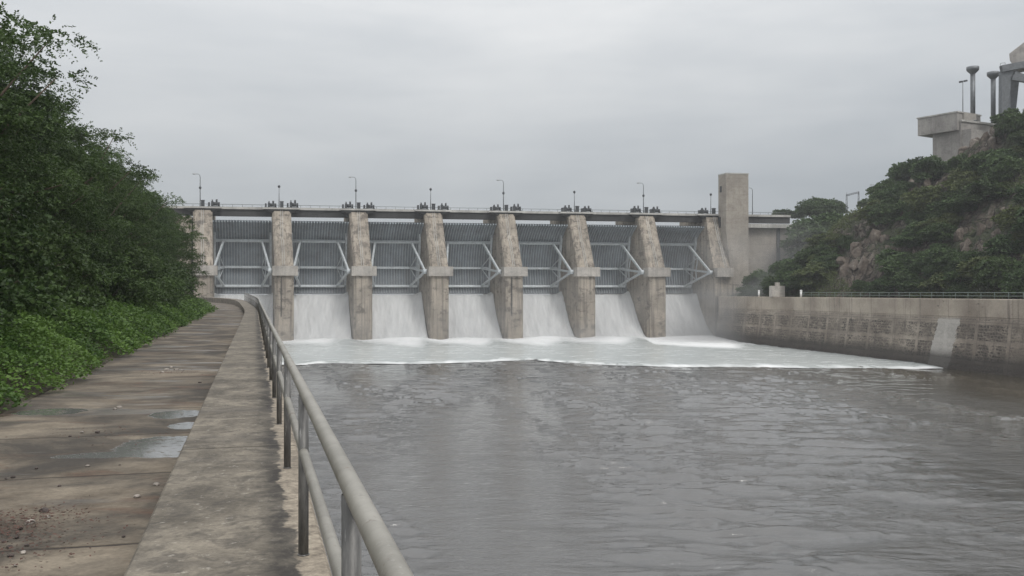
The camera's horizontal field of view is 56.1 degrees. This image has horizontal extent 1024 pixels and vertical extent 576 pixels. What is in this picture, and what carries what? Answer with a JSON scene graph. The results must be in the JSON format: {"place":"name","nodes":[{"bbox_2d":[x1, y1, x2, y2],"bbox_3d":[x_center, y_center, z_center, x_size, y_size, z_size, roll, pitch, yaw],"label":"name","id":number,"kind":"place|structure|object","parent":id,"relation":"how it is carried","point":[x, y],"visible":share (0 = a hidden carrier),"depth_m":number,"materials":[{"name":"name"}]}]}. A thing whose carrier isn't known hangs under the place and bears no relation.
{"place":"outdoors","nodes":[
{"label":"outdoors","id":0,"kind":"place"},
{"bbox_2d":[0,316,192,412],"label":"bank","id":1,"kind":"structure","parent":0,"point":[45,388],"depth_m":20.64,"materials":[{"name":"plant"}]},
{"bbox_2d":[0,1,59,207],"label":"broadleaf tree","id":2,"kind":"object","parent":1,"relation":"on","point":[27,23],"visible":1,"depth_m":24.68,"materials":[{"name":"green plant"}]},
{"bbox_2d":[0,267,70,332],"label":"shrub","id":3,"kind":"object","parent":1,"relation":"on","point":[8,291],"visible":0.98,"depth_m":20.44,"materials":[{"name":"green plant"}]},
{"bbox_2d":[0,191,97,328],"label":"shrub","id":4,"kind":"object","parent":1,"relation":"on","point":[10,257],"visible":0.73,"depth_m":26.02,"materials":[{"name":"green plant"}]},
{"bbox_2d":[0,14,102,256],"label":"broadleaf tree","id":5,"kind":"object","parent":1,"relation":"on","point":[14,122],"visible":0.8,"depth_m":30.27,"materials":[{"name":"green plant"}]},
{"bbox_2d":[0,215,113,332],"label":"shrub","id":6,"kind":"object","parent":1,"relation":"on","point":[58,250],"visible":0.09,"depth_m":30.10,"materials":[{"name":"green plant"}]},
{"bbox_2d":[0,20,124,266],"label":"broadleaf tree","id":7,"kind":"object","parent":1,"relation":"on","point":[47,100],"visible":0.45,"depth_m":37.01,"materials":[{"name":"green plant"}]},
{"bbox_2d":[17,219,110,314],"bbox_3d":[-17.457,-0.182,35.128,5.307,4.612,6.789,0,0,-20],"label":"shrub","id":8,"kind":"object","parent":1,"relation":"on","point":[67,272],"visible":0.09,"depth_m":35.11,"materials":[{"name":"green plant"}]},
{"bbox_2d":[1,58,134,255],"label":"broadleaf tree","id":9,"kind":"object","parent":1,"relation":"on","point":[81,208],"visible":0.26,"depth_m":42.28,"materials":[{"name":"green plant"}]},
{"bbox_2d":[1,125,156,276],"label":"broadleaf tree","id":10,"kind":"object","parent":1,"relation":"on","point":[79,136],"visible":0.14,"depth_m":48.81,"materials":[{"name":"green plant"}]},
{"bbox_2d":[57,248,123,301],"bbox_3d":[-18.652,-0.021,40.694,4.412,3.835,5.644,0,0,-23],"label":"shrub","id":11,"kind":"object","parent":1,"relation":"on","point":[89,278],"visible":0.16,"depth_m":40.76,"materials":[{"name":"green plant"}]},
{"bbox_2d":[55,129,162,283],"bbox_3d":[-25.000,-3.909,55.211,9.712,10.831,9.997,0,0,-28],"label":"broadleaf tree","id":12,"kind":"object","parent":1,"relation":"on","point":[117,155],"visible":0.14,"depth_m":56.20,"materials":[{"name":"green plant"}]},
{"bbox_2d":[0,294,218,416],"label":"leafy ground cover","id":13,"kind":"object","parent":1,"relation":"on","point":[121,324],"visible":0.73,"depth_m":25.51,"materials":[{"name":"green plant"}]},
{"bbox_2d":[50,144,179,273],"bbox_3d":[-26.824,-3.875,61.984,10.451,10.702,10.313,0,0,-43],"label":"broadleaf tree","id":14,"kind":"object","parent":1,"relation":"on","point":[142,242],"visible":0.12,"depth_m":63.08,"materials":[{"name":"green plant"}]},
{"bbox_2d":[80,246,168,316],"bbox_3d":[-19.353,0.046,45.871,4.933,4.287,6.310,0,0,24],"label":"shrub","id":15,"kind":"object","parent":1,"relation":"on","point":[140,289],"visible":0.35,"depth_m":46.10,"materials":[{"name":"green plant"}]},
{"bbox_2d":[86,237,190,310],"bbox_3d":[-21.181,-0.206,51.416,7.438,5.054,5.815,0,0,15],"label":"shrub","id":16,"kind":"object","parent":1,"relation":"on","point":[149,272],"visible":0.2,"depth_m":50.62,"materials":[{"name":"green plant"}]},
{"bbox_2d":[94,151,184,273],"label":"broadleaf tree","id":17,"kind":"object","parent":1,"relation":"on","point":[161,202],"visible":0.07,"depth_m":68.88,"materials":[{"name":"green plant"}]},
{"bbox_2d":[102,238,193,305],"bbox_3d":[-22.821,-0.298,56.577,7.632,5.186,5.967,0,0,14],"label":"shrub","id":18,"kind":"object","parent":1,"relation":"on","point":[157,264],"visible":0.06,"depth_m":55.87,"materials":[{"name":"green plant"}]},
{"bbox_2d":[105,195,194,273],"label":"broadleaf tree","id":19,"kind":"object","parent":1,"relation":"on","point":[165,222],"visible":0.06,"depth_m":75.81,"materials":[{"name":"green plant"}]},
{"bbox_2d":[136,247,190,305],"bbox_3d":[-23.888,-0.160,61.156,7.404,5.031,5.789,0,0,3],"label":"shrub","id":20,"kind":"object","parent":1,"relation":"on","point":[179,288],"visible":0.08,"depth_m":61.29,"materials":[{"name":"green plant"}]},
{"bbox_2d":[129,194,197,262],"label":"broadleaf tree","id":21,"kind":"object","parent":1,"relation":"on","point":[180,216],"visible":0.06,"depth_m":82.48,"materials":[{"name":"green plant"}]},
{"bbox_2d":[136,202,209,291],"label":"broadleaf tree","id":22,"kind":"object","parent":1,"relation":"on","point":[192,265],"visible":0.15,"depth_m":90.34,"materials":[{"name":"green plant"}]},
{"bbox_2d":[153,224,205,289],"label":"broadleaf tree","id":23,"kind":"object","parent":1,"relation":"on","point":[192,243],"visible":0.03,"depth_m":96.37,"materials":[{"name":"green plant"}]},
{"bbox_2d":[0,302,243,575],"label":"path","id":24,"kind":"structure","parent":0,"point":[170,401],"depth_m":11.76,"materials":[{"name":"concrete"}]},
{"bbox_2d":[0,369,199,570],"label":"leaf litter","id":25,"kind":"object","parent":24,"relation":"on","point":[17,531],"visible":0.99,"depth_m":7.82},
{"bbox_2d":[0,0,1023,294],"label":"sky","id":26,"kind":"structure","parent":0,"point":[547,100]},
{"bbox_2d":[276,359,1023,575],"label":"water","id":27,"kind":"structure","parent":0,"point":[535,467],"depth_m":58.07,"materials":[{"name":"liquid"}]},
{"bbox_2d":[124,296,331,575],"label":"channel wall","id":28,"kind":"structure","parent":27,"relation":"in","point":[227,504],"depth_m":7.50,"materials":[{"name":"concrete"}]},
{"bbox_2d":[244,293,413,575],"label":"handrail","id":29,"kind":"object","parent":28,"relation":"on","point":[360,516],"visible":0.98,"depth_m":3.90,"materials":[{"name":"metal"}]},
{"bbox_2d":[138,209,743,340],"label":"spillway dam","id":30,"kind":"structure","parent":27,"relation":"in","point":[647,290],"depth_m":207.72,"materials":[{"name":"concrete"}]},
{"bbox_2d":[213,220,271,293],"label":"radial gate","id":31,"kind":"structure","parent":30,"relation":"attached to","point":[243,255],"depth_m":206.99,"materials":[{"name":"metal"}]},
{"bbox_2d":[214,293,272,323],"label":"cascade","id":32,"kind":"object","parent":30,"relation":"on","point":[266,301],"visible":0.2,"depth_m":205.82,"materials":[{"name":"liquid"}]},
{"bbox_2d":[291,221,350,293],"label":"radial gate","id":33,"kind":"structure","parent":30,"relation":"attached to","point":[320,254],"depth_m":209.79,"materials":[{"name":"metal"}]},
{"bbox_2d":[294,292,351,338],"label":"cascade","id":34,"kind":"object","parent":30,"relation":"on","point":[322,316],"visible":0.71,"depth_m":205.23,"materials":[{"name":"liquid"}]},
{"bbox_2d":[368,222,426,293],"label":"radial gate","id":35,"kind":"structure","parent":30,"relation":"attached to","point":[395,248],"depth_m":212.64,"materials":[{"name":"metal"}]},
{"bbox_2d":[372,292,427,338],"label":"cascade","id":36,"kind":"object","parent":30,"relation":"on","point":[393,316],"visible":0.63,"depth_m":207.95,"materials":[{"name":"liquid"}]},
{"bbox_2d":[153,203,790,223],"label":"road bridge","id":37,"kind":"structure","parent":30,"relation":"on","point":[404,213],"depth_m":210.26,"materials":[{"name":"concrete"}]},
{"bbox_2d":[443,223,500,293],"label":"radial gate","id":38,"kind":"structure","parent":30,"relation":"attached to","point":[469,251],"depth_m":215.49,"materials":[{"name":"metal"}]},
{"bbox_2d":[449,292,501,337],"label":"cascade","id":39,"kind":"object","parent":30,"relation":"on","point":[472,316],"visible":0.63,"depth_m":210.75,"materials":[{"name":"liquid"}]},
{"bbox_2d":[516,224,573,293],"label":"radial gate","id":40,"kind":"structure","parent":30,"relation":"attached to","point":[540,248],"depth_m":218.23,"materials":[{"name":"metal"}]},
{"bbox_2d":[523,291,573,336],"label":"cascade","id":41,"kind":"object","parent":30,"relation":"on","point":[545,315],"visible":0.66,"depth_m":213.53,"materials":[{"name":"liquid"}]},
{"bbox_2d":[587,225,643,293],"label":"radial gate","id":42,"kind":"structure","parent":30,"relation":"attached to","point":[610,249],"depth_m":221.01,"materials":[{"name":"metal"}]},
{"bbox_2d":[595,291,645,336],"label":"cascade","id":43,"kind":"object","parent":30,"relation":"on","point":[615,314],"visible":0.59,"depth_m":216.31,"materials":[{"name":"liquid"}]},
{"bbox_2d":[656,225,712,293],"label":"radial gate","id":44,"kind":"structure","parent":30,"relation":"attached to","point":[678,245],"depth_m":223.61,"materials":[{"name":"metal"}]},
{"bbox_2d":[666,293,712,335],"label":"cascade","id":45,"kind":"object","parent":30,"relation":"on","point":[684,316],"visible":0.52,"depth_m":219.02,"materials":[{"name":"liquid"}]},
{"bbox_2d":[718,173,748,283],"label":"concrete tower","id":46,"kind":"structure","parent":30,"relation":"on","point":[733,206],"depth_m":215.90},
{"bbox_2d":[276,335,940,368],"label":"foam","id":47,"kind":"object","parent":27,"relation":"on","point":[693,351],"visible":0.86,"depth_m":162.87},
{"bbox_2d":[715,296,1023,377],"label":"channel wall","id":48,"kind":"structure","parent":27,"relation":"in","point":[981,335],"depth_m":145.96,"materials":[{"name":"concrete"}]},
{"bbox_2d":[769,283,784,296],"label":"gauge block","id":49,"kind":"structure","parent":48,"relation":"on","point":[777,290],"depth_m":183.58,"materials":[{"name":"concrete"}]},
{"bbox_2d":[802,292,1023,298],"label":"guard rail","id":50,"kind":"object","parent":48,"relation":"on","point":[909,295],"visible":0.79,"depth_m":143.68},
{"bbox_2d":[718,132,1023,298],"bbox_3d":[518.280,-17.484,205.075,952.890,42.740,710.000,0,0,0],"label":"hill","id":51,"kind":"structure","parent":0,"point":[985,212],"depth_m":165.45,"materials":[{"name":"stone"}]},
{"bbox_2d":[735,285,761,296],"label":"hill shrub","id":52,"kind":"object","parent":51,"relation":"on","point":[748,290],"visible":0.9,"depth_m":201.69,"materials":[{"name":"green plant"}]},
{"bbox_2d":[742,268,766,288],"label":"hill shrub","id":53,"kind":"object","parent":51,"relation":"on","point":[754,278],"visible":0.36,"depth_m":204.56,"materials":[{"name":"green plant"}]},
{"bbox_2d":[748,224,793,274],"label":"abutment wall","id":54,"kind":"structure","parent":51,"relation":"on","point":[765,251],"depth_m":223.01,"materials":[{"name":"concrete"}]},
{"bbox_2d":[774,263,803,277],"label":"hill shrub","id":55,"kind":"object","parent":51,"relation":"on","point":[789,267],"visible":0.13,"depth_m":187.80,"materials":[{"name":"green plant"}]},
{"bbox_2d":[783,269,817,289],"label":"hill shrub","id":56,"kind":"object","parent":51,"relation":"on","point":[797,283],"visible":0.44,"depth_m":181.99,"materials":[{"name":"green plant"}]},
{"bbox_2d":[779,221,830,258],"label":"hill shrub","id":57,"kind":"object","parent":51,"relation":"on","point":[795,240],"visible":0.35,"depth_m":209.41,"materials":[{"name":"green plant"}]},
{"bbox_2d":[793,245,817,266],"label":"hill shrub","id":58,"kind":"object","parent":51,"relation":"on","point":[802,255],"visible":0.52,"depth_m":188.48,"materials":[{"name":"green plant"}]},
{"bbox_2d":[794,199,823,216],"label":"hill shrub","id":59,"kind":"object","parent":51,"relation":"on","point":[806,208],"visible":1,"depth_m":256.25,"materials":[{"name":"green plant"}]},
{"bbox_2d":[789,261,837,287],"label":"hill shrub","id":60,"kind":"object","parent":51,"relation":"on","point":[811,268],"visible":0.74,"depth_m":178.67,"materials":[{"name":"green plant"}]},
{"bbox_2d":[785,211,844,234],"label":"hill shrub","id":61,"kind":"object","parent":51,"relation":"on","point":[798,225],"visible":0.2,"depth_m":213.54,"materials":[{"name":"green plant"}]},
{"bbox_2d":[806,197,839,216],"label":"hill shrub","id":62,"kind":"object","parent":51,"relation":"on","point":[830,206],"visible":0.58,"depth_m":259.32,"materials":[{"name":"green plant"}]},
{"bbox_2d":[809,251,842,262],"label":"hill shrub","id":63,"kind":"object","parent":51,"relation":"on","point":[828,256],"visible":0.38,"depth_m":181.72,"materials":[{"name":"green plant"}]},
{"bbox_2d":[814,243,839,256],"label":"hill shrub","id":64,"kind":"object","parent":51,"relation":"on","point":[823,249],"visible":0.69,"depth_m":184.81,"materials":[{"name":"green plant"}]},
{"bbox_2d":[853,197,889,225],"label":"hill shrub","id":65,"kind":"object","parent":51,"relation":"on","point":[862,212],"visible":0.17,"depth_m":178.37,"materials":[{"name":"green plant"}]},
{"bbox_2d":[866,274,896,296],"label":"hill shrub","id":66,"kind":"object","parent":51,"relation":"on","point":[880,284],"visible":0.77,"depth_m":155.81,"materials":[{"name":"green plant"}]},
{"bbox_2d":[865,178,897,197],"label":"hill shrub","id":67,"kind":"object","parent":51,"relation":"on","point":[885,183],"visible":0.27,"depth_m":187.80,"materials":[{"name":"green plant"}]},
{"bbox_2d":[864,197,901,225],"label":"hill shrub","id":68,"kind":"object","parent":51,"relation":"on","point":[886,206],"visible":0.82,"depth_m":175.07,"materials":[{"name":"green plant"}]},
{"bbox_2d":[873,248,907,263],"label":"hill shrub","id":69,"kind":"object","parent":51,"relation":"on","point":[888,253],"visible":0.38,"depth_m":159.13,"materials":[{"name":"green plant"}]},
{"bbox_2d":[875,184,908,199],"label":"hill shrub","id":70,"kind":"object","parent":51,"relation":"on","point":[886,192],"visible":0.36,"depth_m":178.25,"materials":[{"name":"green plant"}]},
{"bbox_2d":[763,159,1023,298],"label":"hillside scrub","id":71,"kind":"object","parent":51,"relation":"on","point":[836,226],"visible":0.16,"depth_m":170.37,"materials":[{"name":"green plant"}]},
{"bbox_2d":[876,251,914,275],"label":"hill shrub","id":72,"kind":"object","parent":51,"relation":"on","point":[899,262],"visible":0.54,"depth_m":155.79,"materials":[{"name":"green plant"}]},
{"bbox_2d":[885,156,924,180],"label":"hill shrub","id":73,"kind":"object","parent":51,"relation":"on","point":[900,171],"visible":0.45,"depth_m":194.80,"materials":[{"name":"green plant"}]},
{"bbox_2d":[889,268,920,287],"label":"hill shrub","id":74,"kind":"object","parent":51,"relation":"on","point":[901,277],"visible":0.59,"depth_m":152.12,"materials":[{"name":"green plant"}]},
{"bbox_2d":[890,231,925,247],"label":"hill shrub","id":75,"kind":"object","parent":51,"relation":"on","point":[907,239],"visible":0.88,"depth_m":159.20,"materials":[{"name":"green plant"}]},
{"bbox_2d":[895,210,922,224],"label":"hill shrub","id":76,"kind":"object","parent":51,"relation":"on","point":[910,216],"visible":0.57,"depth_m":165.27,"materials":[{"name":"green plant"}]},
{"bbox_2d":[895,278,926,291],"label":"hill shrub","id":77,"kind":"object","parent":51,"relation":"on","point":[908,285],"visible":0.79,"depth_m":149.66,"materials":[{"name":"green plant"}]},
{"bbox_2d":[899,183,945,212],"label":"hill shrub","id":78,"kind":"object","parent":51,"relation":"on","point":[922,197],"visible":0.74,"depth_m":163.33,"materials":[{"name":"green plant"}]},
{"bbox_2d":[908,154,948,182],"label":"hill shrub","id":79,"kind":"object","parent":51,"relation":"on","point":[935,165],"visible":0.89,"depth_m":174.19,"materials":[{"name":"green plant"}]},
{"bbox_2d":[921,263,944,276],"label":"hill shrub","id":80,"kind":"object","parent":51,"relation":"on","point":[928,270],"visible":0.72,"depth_m":147.79,"materials":[{"name":"green plant"}]},
{"bbox_2d":[916,221,958,242],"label":"hill shrub","id":81,"kind":"object","parent":51,"relation":"on","point":[946,231],"visible":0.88,"depth_m":152.36,"materials":[{"name":"green plant"}]},
{"bbox_2d":[916,242,958,264],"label":"hill shrub","id":82,"kind":"object","parent":51,"relation":"on","point":[936,250],"visible":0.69,"depth_m":149.48,"materials":[{"name":"green plant"}]},
{"bbox_2d":[918,272,959,297],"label":"hill shrub","id":83,"kind":"object","parent":51,"relation":"on","point":[934,281],"visible":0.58,"depth_m":142.36,"materials":[{"name":"green plant"}]},
{"bbox_2d":[930,251,957,269],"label":"hill shrub","id":84,"kind":"object","parent":51,"relation":"on","point":[942,260],"visible":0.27,"depth_m":145.18,"materials":[{"name":"green plant"}]},
{"bbox_2d":[936,265,970,290],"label":"hill shrub","id":85,"kind":"object","parent":51,"relation":"on","point":[952,275],"visible":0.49,"depth_m":140.67,"materials":[{"name":"green plant"}]},
{"bbox_2d":[942,250,964,279],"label":"hill shrub","id":86,"kind":"object","parent":51,"relation":"on","point":[949,267],"visible":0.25,"depth_m":142.72,"materials":[{"name":"green plant"}]},
{"bbox_2d":[917,111,995,160],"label":"hilltop building","id":87,"kind":"structure","parent":51,"relation":"on","point":[951,133],"depth_m":182.34,"materials":[{"name":"concrete"}]},
{"bbox_2d":[966,66,978,120],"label":"vent pipe","id":88,"kind":"object","parent":87,"relation":"on","point":[972,71],"visible":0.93,"depth_m":182.25,"materials":[{"name":"metal"}]},
{"bbox_2d":[987,71,999,123],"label":"vent pipe","id":89,"kind":"object","parent":87,"relation":"on","point":[992,75],"visible":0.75,"depth_m":185.75,"materials":[{"name":"metal"}]},
{"bbox_2d":[936,192,978,212],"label":"hill shrub","id":90,"kind":"object","parent":51,"relation":"on","point":[958,203],"visible":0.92,"depth_m":155.85,"materials":[{"name":"green plant"}]},
{"bbox_2d":[946,153,968,173],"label":"hill shrub","id":91,"kind":"object","parent":51,"relation":"on","point":[960,158],"visible":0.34,"depth_m":165.92,"materials":[{"name":"green plant"}]},
{"bbox_2d":[945,284,971,297],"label":"hill shrub","id":92,"kind":"object","parent":51,"relation":"on","point":[961,288],"visible":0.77,"depth_m":138.53,"materials":[{"name":"green plant"}]},
{"bbox_2d":[941,170,982,196],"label":"hill shrub","id":93,"kind":"object","parent":51,"relation":"on","point":[973,176],"visible":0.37,"depth_m":158.40,"materials":[{"name":"green plant"}]},
{"bbox_2d":[948,249,985,263],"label":"hill shrub","id":94,"kind":"object","parent":51,"relation":"on","point":[966,256],"visible":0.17,"depth_m":140.04,"materials":[{"name":"green plant"}]},
{"bbox_2d":[956,254,994,278],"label":"hill shrub","id":95,"kind":"object","parent":51,"relation":"on","point":[966,267],"visible":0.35,"depth_m":136.30,"materials":[{"name":"green plant"}]},
{"bbox_2d":[961,148,999,170],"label":"hill shrub","id":96,"kind":"object","parent":51,"relation":"on","point":[974,161],"visible":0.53,"depth_m":159.72,"materials":[{"name":"green plant"}]},
{"bbox_2d":[963,177,1008,203],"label":"hill shrub","id":97,"kind":"object","parent":51,"relation":"on","point":[981,190],"visible":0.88,"depth_m":150.45,"materials":[{"name":"green plant"}]},
{"bbox_2d":[969,253,1018,288],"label":"hill shrub","id":98,"kind":"object","parent":51,"relation":"on","point":[991,269],"visible":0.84,"depth_m":131.31,"materials":[{"name":"green plant"}]},
{"bbox_2d":[978,154,1023,180],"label":"hill shrub","id":99,"kind":"object","parent":51,"relation":"on","point":[1003,167],"visible":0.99,"depth_m":150.81,"materials":[{"name":"green plant"}]},
{"bbox_2d":[981,148,1023,163],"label":"hill shrub","id":100,"kind":"object","parent":51,"relation":"on","point":[1006,152],"visible":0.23,"depth_m":156.12,"materials":[{"name":"green plant"}]},
{"bbox_2d":[982,232,1023,256],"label":"hill shrub","id":101,"kind":"object","parent":51,"relation":"on","point":[1000,244],"visible":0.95,"depth_m":134.88,"materials":[{"name":"green plant"}]},
{"bbox_2d":[989,107,1023,137],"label":"hill shrub","id":102,"kind":"object","parent":51,"relation":"on","point":[1012,120],"visible":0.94,"depth_m":162.72,"materials":[{"name":"green plant"}]},
{"bbox_2d":[990,204,1022,230],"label":"hill shrub","id":103,"kind":"object","parent":51,"relation":"on","point":[1006,219],"visible":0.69,"depth_m":136.44,"materials":[{"name":"green plant"}]},
{"bbox_2d":[998,43,1023,116],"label":"building","id":104,"kind":"structure","parent":51,"relation":"on","point":[1011,76],"depth_m":178.22,"materials":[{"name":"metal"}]},
{"bbox_2d":[998,260,1023,296],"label":"hill shrub","id":105,"kind":"object","parent":51,"relation":"on","point":[1013,281],"visible":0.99,"depth_m":125.77,"materials":[{"name":"green plant"}]},
{"bbox_2d":[1007,183,1023,203],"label":"hill shrub","id":106,"kind":"object","parent":51,"relation":"on","point":[1019,194],"visible":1,"depth_m":139.99,"materials":[{"name":"green plant"}]},
{"bbox_2d":[1007,130,1023,145],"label":"hill shrub","id":107,"kind":"object","parent":51,"relation":"on","point":[1018,137],"visible":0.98,"depth_m":157.85,"materials":[{"name":"green plant"}]},
{"bbox_2d":[1008,206,1023,232],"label":"hill shrub","id":108,"kind":"object","parent":51,"relation":"on","point":[1019,225],"visible":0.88,"depth_m":133.85,"materials":[{"name":"green plant"}]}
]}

